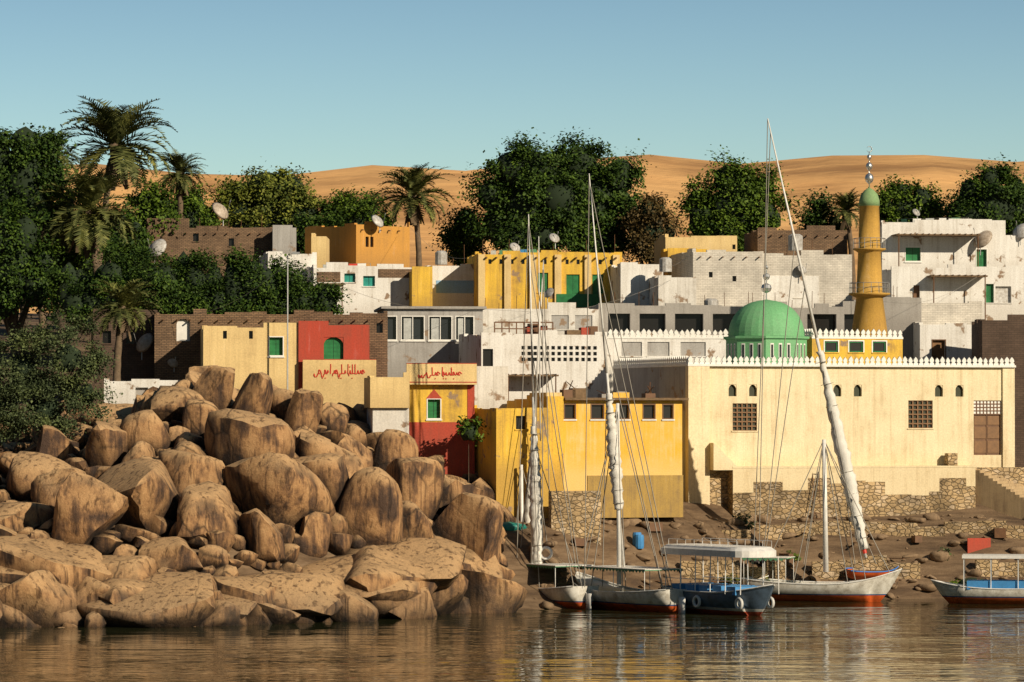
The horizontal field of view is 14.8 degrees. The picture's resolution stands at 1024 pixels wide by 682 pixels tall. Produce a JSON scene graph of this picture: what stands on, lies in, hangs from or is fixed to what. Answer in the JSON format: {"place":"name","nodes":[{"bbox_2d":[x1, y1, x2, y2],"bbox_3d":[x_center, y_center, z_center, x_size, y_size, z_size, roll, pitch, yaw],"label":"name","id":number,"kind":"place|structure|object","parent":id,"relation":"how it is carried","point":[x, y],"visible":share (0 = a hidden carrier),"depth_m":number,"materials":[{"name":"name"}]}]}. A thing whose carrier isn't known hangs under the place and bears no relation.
{"place":"outdoors","nodes":[
{"label":"outdoors","id":0,"kind":"place"},
{"bbox_2d":[404,318,463,339],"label":"curtains","id":1,"kind":"object","parent":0,"point":[434,328],"visible":0.95,"depth_m":290.51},
{"bbox_2d":[436,280,473,292],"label":"blue wash wall","id":2,"kind":"structure","parent":0,"point":[449,286],"depth_m":324.37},
{"bbox_2d":[0,599,1023,681],"bbox_3d":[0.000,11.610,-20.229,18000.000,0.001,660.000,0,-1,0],"label":"river water","id":3,"kind":"structure","parent":0,"point":[913,640],"depth_m":204.55,"materials":[{"name":"brown liquid"}]},
{"bbox_2d":[539,586,598,608],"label":"boat hull","id":4,"kind":"object","parent":3,"relation":"on","point":[573,597],"visible":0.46,"depth_m":246.57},
{"bbox_2d":[577,573,686,612],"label":"boat hull","id":5,"kind":"object","parent":3,"relation":"on","point":[666,601],"visible":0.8,"depth_m":243.02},
{"bbox_2d":[661,585,773,615],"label":"boat hull","id":6,"kind":"object","parent":3,"relation":"on","point":[755,601],"visible":0.73,"depth_m":238.64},
{"bbox_2d":[671,582,757,594],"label":"boat seats","id":7,"kind":"object","parent":6,"relation":"in","point":[705,586],"visible":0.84,"depth_m":240.74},
{"bbox_2d":[661,538,778,594],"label":"boat canopy","id":8,"kind":"object","parent":6,"relation":"on","point":[702,549],"visible":0.94,"depth_m":239.92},
{"bbox_2d":[742,570,900,601],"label":"boat hull","id":9,"kind":"object","parent":3,"relation":"on","point":[875,589],"visible":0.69,"depth_m":256.27,"materials":[{"name":"wood"}]},
{"bbox_2d":[932,581,1023,603],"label":"boat hull","id":10,"kind":"object","parent":3,"relation":"on","point":[954,594],"visible":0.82,"depth_m":252.96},
{"bbox_2d":[967,579,1023,589],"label":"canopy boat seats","id":11,"kind":"object","parent":10,"relation":"in","point":[981,583],"visible":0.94,"depth_m":252.68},
{"bbox_2d":[0,155,1023,609],"bbox_3d":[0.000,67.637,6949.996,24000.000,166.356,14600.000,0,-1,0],"label":"terrain","id":12,"kind":"structure","parent":0,"point":[832,173],"depth_m":271.80,"materials":[{"name":"sand"}]},
{"bbox_2d":[0,201,73,357],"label":"tree","id":13,"kind":"object","parent":12,"relation":"on","point":[10,282],"depth_m":306.90,"materials":[{"name":"plant"}]},
{"bbox_2d":[0,123,81,354],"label":"tree","id":14,"kind":"object","parent":12,"relation":"on","point":[42,147],"depth_m":311.05,"materials":[{"name":"plant"}]},
{"bbox_2d":[0,305,122,447],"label":"tamarisk bush","id":15,"kind":"object","parent":12,"relation":"on","point":[18,420],"depth_m":249.14,"materials":[{"name":"plant"}]},
{"bbox_2d":[36,185,91,343],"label":"tree","id":16,"kind":"object","parent":12,"relation":"on","point":[73,258],"depth_m":315.10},
{"bbox_2d":[30,163,140,360],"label":"palm","id":17,"kind":"object","parent":12,"relation":"on","point":[92,189],"depth_m":309.08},
{"bbox_2d":[58,95,177,339],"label":"tall palm","id":18,"kind":"object","parent":12,"relation":"on","point":[113,125],"depth_m":321.55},
{"bbox_2d":[85,278,162,380],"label":"palm tree","id":19,"kind":"object","parent":12,"relation":"on","point":[126,295],"depth_m":273.83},
{"bbox_2d":[93,309,156,403],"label":"building","id":20,"kind":"structure","parent":12,"relation":"on","point":[134,365],"depth_m":280.21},
{"bbox_2d":[102,190,171,277],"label":"tree","id":21,"kind":"object","parent":12,"relation":"on","point":[143,234],"depth_m":337.31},
{"bbox_2d":[104,378,179,403],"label":"low wall","id":22,"kind":"structure","parent":12,"relation":"on","point":[126,389],"depth_m":263.13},
{"bbox_2d":[123,172,185,240],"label":"tree","id":23,"kind":"object","parent":12,"relation":"on","point":[155,189],"depth_m":349.12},
{"bbox_2d":[151,148,209,217],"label":"palm tree","id":24,"kind":"object","parent":12,"relation":"on","point":[179,164],"depth_m":354.80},
{"bbox_2d":[38,235,351,324],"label":"hedge","id":25,"kind":"object","parent":12,"relation":"on","point":[204,263],"depth_m":299.64,"materials":[{"name":"plant"}]},
{"bbox_2d":[166,182,230,227],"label":"tree","id":26,"kind":"object","parent":12,"relation":"on","point":[192,201],"depth_m":367.31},
{"bbox_2d":[147,218,272,313],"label":"house","id":27,"kind":"structure","parent":12,"relation":"on","point":[179,244],"depth_m":348.74,"materials":[{"name":"brick"}]},
{"bbox_2d":[201,323,297,391],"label":"building","id":28,"kind":"structure","parent":12,"relation":"on","point":[241,352],"depth_m":270.40,"materials":[{"name":"paint"}]},
{"bbox_2d":[0,365,527,627],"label":"boulders","id":29,"kind":"object","parent":12,"relation":"on","point":[260,471],"visible":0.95,"depth_m":237.90,"materials":[{"name":"stone"}]},
{"bbox_2d":[205,156,331,231],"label":"tree","id":30,"kind":"object","parent":12,"relation":"on","point":[253,217],"depth_m":373.46,"materials":[{"name":"plant"}]},
{"bbox_2d":[154,309,387,379],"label":"building","id":31,"kind":"structure","parent":12,"relation":"on","point":[168,346],"depth_m":277.39,"materials":[{"name":"brick"}]},
{"bbox_2d":[272,225,295,253],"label":"building","id":32,"kind":"structure","parent":12,"relation":"on","point":[284,238],"depth_m":347.33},
{"bbox_2d":[259,251,316,278],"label":"building","id":33,"kind":"structure","parent":12,"relation":"on","point":[311,260],"depth_m":328.60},
{"bbox_2d":[281,199,353,253],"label":"tree","id":34,"kind":"object","parent":12,"relation":"on","point":[316,220],"depth_m":361.44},
{"bbox_2d":[311,233,328,267],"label":"building","id":35,"kind":"structure","parent":12,"relation":"on","point":[320,245],"depth_m":340.22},
{"bbox_2d":[298,321,375,388],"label":"building","id":36,"kind":"structure","parent":12,"relation":"on","point":[313,336],"depth_m":270.74,"materials":[{"name":"paint"}]},
{"bbox_2d":[302,360,375,407],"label":"house wall","id":37,"kind":"structure","parent":12,"relation":"on","point":[346,389],"depth_m":270.29,"materials":[{"name":"paint"}]},
{"bbox_2d":[303,183,401,226],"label":"tree","id":38,"kind":"object","parent":12,"relation":"on","point":[362,203],"depth_m":371.46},
{"bbox_2d":[305,221,409,266],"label":"house","id":39,"kind":"structure","parent":12,"relation":"on","point":[347,242],"depth_m":348.01,"materials":[{"name":"paint"}]},
{"bbox_2d":[307,262,411,314],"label":"building","id":40,"kind":"structure","parent":12,"relation":"on","point":[393,290],"depth_m":322.77,"materials":[{"name":"paint"}]},
{"bbox_2d":[317,269,411,281],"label":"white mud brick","id":41,"kind":"object","parent":40,"relation":"attached to","point":[388,273],"visible":0.93,"depth_m":322.93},
{"bbox_2d":[367,408,408,433],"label":"wall","id":42,"kind":"structure","parent":12,"relation":"on","point":[381,419],"depth_m":258.46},
{"bbox_2d":[364,372,409,407],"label":"wall","id":43,"kind":"structure","parent":42,"relation":"on","point":[386,392],"depth_m":258.20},
{"bbox_2d":[369,162,458,265],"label":"palm","id":44,"kind":"object","parent":12,"relation":"on","point":[411,181],"depth_m":361.70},
{"bbox_2d":[409,266,431,305],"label":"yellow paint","id":45,"kind":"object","parent":12,"relation":"on","point":[420,285],"visible":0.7,"depth_m":321.27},
{"bbox_2d":[377,309,482,376],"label":"building","id":46,"kind":"structure","parent":12,"relation":"on","point":[401,355],"depth_m":290.32,"materials":[{"name":"paint"}]},
{"bbox_2d":[388,317,472,339],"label":"window frames","id":47,"kind":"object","parent":46,"relation":"in","point":[418,327],"visible":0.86,"depth_m":290.63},
{"bbox_2d":[388,316,473,341],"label":"white house trim","id":48,"kind":"structure","parent":46,"relation":"attached to","point":[409,340],"depth_m":290.30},
{"bbox_2d":[409,385,466,421],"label":"paint","id":49,"kind":"object","parent":12,"relation":"on","point":[453,402],"visible":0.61,"depth_m":259.30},
{"bbox_2d":[407,363,476,476],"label":"house","id":50,"kind":"structure","parent":12,"relation":"on","point":[442,438],"depth_m":259.25,"materials":[{"name":"paint"}]},
{"bbox_2d":[406,363,476,384],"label":"sign wall","id":51,"kind":"structure","parent":50,"relation":"attached to","point":[468,372],"depth_m":258.78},
{"bbox_2d":[424,264,473,305],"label":"building","id":52,"kind":"structure","parent":12,"relation":"on","point":[463,272],"depth_m":324.39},
{"bbox_2d":[425,203,488,265],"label":"tree","id":53,"kind":"object","parent":12,"relation":"on","point":[451,230],"depth_m":367.58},
{"bbox_2d":[455,415,489,482],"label":"tree","id":54,"kind":"object","parent":12,"relation":"on","point":[475,422],"depth_m":256.61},
{"bbox_2d":[475,366,507,408],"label":"building","id":55,"kind":"structure","parent":12,"relation":"on","point":[491,388],"depth_m":268.24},
{"bbox_2d":[475,405,550,517],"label":"building","id":56,"kind":"structure","parent":12,"relation":"on","point":[498,463],"depth_m":256.46,"materials":[{"name":"paint"}]},
{"bbox_2d":[455,127,600,253],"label":"tree","id":57,"kind":"object","parent":12,"relation":"on","point":[566,221],"depth_m":360.21,"materials":[{"name":"plant"}]},
{"bbox_2d":[515,260,549,544],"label":"felucca rigging","id":58,"kind":"object","parent":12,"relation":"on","point":[536,424],"visible":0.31,"depth_m":255.73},
{"bbox_2d":[459,330,606,400],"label":"house","id":59,"kind":"structure","parent":12,"relation":"on","point":[507,349],"depth_m":280.99,"materials":[{"name":"paint"}]},
{"bbox_2d":[483,346,595,365],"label":"lattice windows","id":60,"kind":"structure","parent":59,"relation":"in","point":[487,357],"depth_m":280.97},
{"bbox_2d":[483,302,598,334],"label":"building","id":61,"kind":"structure","parent":12,"relation":"on","point":[491,317],"depth_m":296.49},
{"bbox_2d":[467,250,621,308],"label":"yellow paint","id":62,"kind":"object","parent":12,"relation":"on","point":[494,283],"visible":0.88,"depth_m":320.60,"materials":[{"name":"paint"}]},
{"bbox_2d":[478,254,619,308],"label":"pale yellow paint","id":63,"kind":"object","parent":62,"relation":"attached to","point":[507,279],"visible":0.33,"depth_m":320.30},
{"bbox_2d":[516,227,581,586],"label":"rigging","id":64,"kind":"object","parent":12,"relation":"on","point":[534,481],"visible":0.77,"depth_m":250.78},
{"bbox_2d":[544,396,563,490],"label":"wall","id":65,"kind":"structure","parent":12,"relation":"on","point":[559,402],"depth_m":258.73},
{"bbox_2d":[548,491,600,545],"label":"stone wall","id":66,"kind":"structure","parent":12,"relation":"on","point":[577,502],"depth_m":254.88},
{"bbox_2d":[507,392,681,490],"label":"building","id":67,"kind":"structure","parent":12,"relation":"on","point":[662,441],"depth_m":260.60,"materials":[{"name":"paint"}]},
{"bbox_2d":[560,380,673,418],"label":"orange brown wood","id":68,"kind":"object","parent":67,"relation":"attached to","point":[568,393],"visible":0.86,"depth_m":260.61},
{"bbox_2d":[565,405,671,417],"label":"windows","id":69,"kind":"structure","parent":67,"relation":"in","point":[597,411],"depth_m":260.74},
{"bbox_2d":[548,126,656,261],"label":"tree","id":70,"kind":"object","parent":12,"relation":"on","point":[606,220],"depth_m":362.41,"materials":[{"name":"plant"}]},
{"bbox_2d":[583,186,672,590],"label":"rigging","id":71,"kind":"object","parent":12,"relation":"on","point":[606,453],"visible":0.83,"depth_m":246.33,"materials":[{"name":"grey"}]},
{"bbox_2d":[587,475,682,517],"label":"wall base","id":72,"kind":"object","parent":12,"relation":"on","point":[668,493],"visible":0.5,"depth_m":260.81,"materials":[{"name":"paint"}]},
{"bbox_2d":[610,262,662,305],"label":"building","id":73,"kind":"structure","parent":12,"relation":"on","point":[627,279],"depth_m":316.37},
{"bbox_2d":[613,366,684,501],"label":"building","id":74,"kind":"structure","parent":12,"relation":"on","point":[667,382],"depth_m":272.30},
{"bbox_2d":[614,190,690,263],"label":"rusty tree","id":75,"kind":"object","parent":12,"relation":"on","point":[643,243],"depth_m":359.33,"materials":[{"name":"plant"}]},
{"bbox_2d":[607,333,725,392],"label":"building","id":76,"kind":"structure","parent":12,"relation":"on","point":[715,348],"depth_m":288.86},
{"bbox_2d":[621,342,704,355],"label":"wall panels","id":77,"kind":"object","parent":76,"relation":"attached to","point":[662,348],"visible":0.91,"depth_m":288.83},
{"bbox_2d":[607,328,727,338],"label":"parapet cresting","id":78,"kind":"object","parent":76,"relation":"on","point":[676,335],"visible":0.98,"depth_m":288.81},
{"bbox_2d":[649,275,695,305],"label":"building","id":79,"kind":"structure","parent":12,"relation":"on","point":[678,290],"depth_m":312.39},
{"bbox_2d":[654,234,736,263],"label":"building","id":80,"kind":"structure","parent":12,"relation":"on","point":[665,241],"depth_m":342.59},
{"bbox_2d":[671,248,761,305],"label":"building","id":81,"kind":"structure","parent":12,"relation":"on","point":[719,285],"depth_m":320.61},
{"bbox_2d":[589,301,855,336],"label":"building","id":82,"kind":"structure","parent":12,"relation":"on","point":[669,311],"depth_m":298.86,"materials":[{"name":"paint"}]},
{"bbox_2d":[670,144,815,251],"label":"tree","id":83,"kind":"object","parent":12,"relation":"on","point":[751,177],"depth_m":366.95,"materials":[{"name":"plant"}]},
{"bbox_2d":[525,512,1023,608],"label":"rocks","id":84,"kind":"object","parent":12,"relation":"on","point":[939,556],"visible":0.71,"depth_m":263.35,"materials":[{"name":"stone"}]},
{"bbox_2d":[573,523,1005,566],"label":"bank crates","id":85,"kind":"object","parent":12,"relation":"on","point":[999,532],"visible":0.77,"depth_m":262.61,"materials":[{"name":"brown wood"}]},
{"bbox_2d":[744,225,846,254],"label":"mud brick wall","id":86,"kind":"structure","parent":12,"relation":"on","point":[777,241],"depth_m":345.69,"materials":[{"name":"brick"}]},
{"bbox_2d":[762,250,851,306],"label":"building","id":87,"kind":"structure","parent":12,"relation":"on","point":[833,272],"depth_m":322.89,"materials":[{"name":"paint"}]},
{"bbox_2d":[762,276,818,307],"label":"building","id":88,"kind":"structure","parent":87,"relation":"attached to","point":[780,289],"depth_m":322.49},
{"bbox_2d":[787,186,853,229],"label":"tree","id":89,"kind":"object","parent":12,"relation":"on","point":[810,217],"depth_m":369.47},
{"bbox_2d":[820,187,861,299],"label":"palm","id":90,"kind":"object","parent":12,"relation":"on","point":[845,202],"depth_m":367.85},
{"bbox_2d":[685,366,1014,504],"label":"mosque building","id":91,"kind":"structure","parent":12,"relation":"on","point":[891,449],"depth_m":270.38,"materials":[{"name":"paint"}]},
{"bbox_2d":[613,328,1015,413],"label":"parapet","id":92,"kind":"structure","parent":91,"relation":"on","point":[667,361],"depth_m":272.49,"materials":[{"name":"paint"}]},
{"bbox_2d":[729,385,961,429],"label":"windows","id":93,"kind":"structure","parent":91,"relation":"in","point":[857,392],"depth_m":271.12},
{"bbox_2d":[733,400,998,452],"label":"windows","id":94,"kind":"structure","parent":91,"relation":"in","point":[980,446],"depth_m":273.68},
{"bbox_2d":[974,400,1000,454],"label":"door","id":95,"kind":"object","parent":91,"relation":"in","point":[986,439],"visible":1,"depth_m":273.94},
{"bbox_2d":[681,521,1023,583],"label":"sandstone rubble walls","id":96,"kind":"structure","parent":12,"relation":"on","point":[908,571],"depth_m":263.75,"materials":[{"name":"stone"}]},
{"bbox_2d":[710,453,1023,519],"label":"stone wall","id":97,"kind":"structure","parent":12,"relation":"on","point":[951,494],"depth_m":269.32,"materials":[{"name":"stone"}]},
{"bbox_2d":[849,206,889,336],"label":"minaret","id":98,"kind":"object","parent":12,"relation":"on","point":[869,312],"visible":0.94,"depth_m":289.40,"materials":[{"name":"paint"}]},
{"bbox_2d":[835,297,920,362],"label":"building","id":99,"kind":"structure","parent":12,"relation":"on","point":[902,314],"depth_m":302.49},
{"bbox_2d":[857,174,952,221],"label":"tree","id":100,"kind":"object","parent":12,"relation":"on","point":[935,208],"depth_m":374.10,"materials":[{"name":"plant"}]},
{"bbox_2d":[913,322,971,364],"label":"building","id":101,"kind":"structure","parent":12,"relation":"on","point":[957,337],"depth_m":300.33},
{"bbox_2d":[880,219,1005,269],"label":"building","id":102,"kind":"structure","parent":12,"relation":"on","point":[939,252],"depth_m":335.78,"materials":[{"name":"paint"}]},
{"bbox_2d":[921,301,981,324],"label":"lime brick strip","id":103,"kind":"object","parent":12,"relation":"on","point":[969,312],"visible":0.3,"depth_m":308.38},
{"bbox_2d":[882,264,1023,319],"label":"building","id":104,"kind":"structure","parent":12,"relation":"on","point":[903,280],"depth_m":318.78,"materials":[{"name":"paint"}]},
{"bbox_2d":[942,152,1023,234],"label":"tree","id":105,"kind":"object","parent":12,"relation":"on","point":[1006,176],"depth_m":369.38,"materials":[{"name":"plant"}]},
{"bbox_2d":[972,314,1023,466],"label":"building","id":106,"kind":"structure","parent":12,"relation":"on","point":[999,339],"depth_m":285.95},
{"bbox_2d":[975,467,1023,518],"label":"staircase","id":107,"kind":"structure","parent":12,"relation":"on","point":[998,494],"depth_m":272.20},
{"bbox_2d":[1006,235,1023,265],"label":"building","id":108,"kind":"structure","parent":12,"relation":"on","point":[1014,252],"depth_m":350.36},
{"bbox_2d":[0,0,1023,174],"label":"sky","id":109,"kind":"structure","parent":0,"point":[313,85],"materials":[{"name":"blue"}]},
{"bbox_2d":[528,214,592,609],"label":"felucca spars","id":110,"kind":"object","parent":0,"point":[589,601],"visible":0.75,"depth_m":250.96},
{"bbox_2d":[529,426,543,563],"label":"furled sail","id":111,"kind":"object","parent":110,"relation":"attached to","point":[538,486],"visible":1,"depth_m":250.58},
{"bbox_2d":[538,273,602,306],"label":"green shutter","id":112,"kind":"object","parent":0,"point":[572,294],"visible":0.73,"depth_m":320.75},
{"bbox_2d":[435,234,802,314],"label":"roof water tanks","id":113,"kind":"object","parent":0,"point":[665,264],"visible":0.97,"depth_m":322.68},
{"bbox_2d":[589,173,684,612],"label":"felucca spars","id":114,"kind":"object","parent":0,"point":[681,604],"visible":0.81,"depth_m":246.29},
{"bbox_2d":[606,393,623,509],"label":"furled sail","id":115,"kind":"object","parent":114,"relation":"attached to","point":[613,454],"visible":1,"depth_m":246.14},
{"bbox_2d":[608,314,853,331],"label":"window openings","id":116,"kind":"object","parent":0,"point":[683,322],"depth_m":299.44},
{"bbox_2d":[723,299,808,363],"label":"dome","id":117,"kind":"structure","parent":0,"point":[745,326],"depth_m":274.93,"materials":[{"name":"paint"}]},
{"bbox_2d":[743,118,866,584],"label":"felucca spars","id":118,"kind":"object","parent":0,"point":[825,520],"visible":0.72,"depth_m":257.84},
{"bbox_2d":[746,120,897,587],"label":"rigging","id":119,"kind":"object","parent":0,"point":[783,432],"visible":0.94,"depth_m":257.97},
{"bbox_2d":[816,350,868,549],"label":"furled sail","id":120,"kind":"object","parent":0,"point":[830,398],"visible":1,"depth_m":257.59,"materials":[{"name":"fabric"}]},
{"bbox_2d":[807,337,902,364],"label":"building","id":121,"kind":"structure","parent":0,"point":[895,348],"depth_m":280.12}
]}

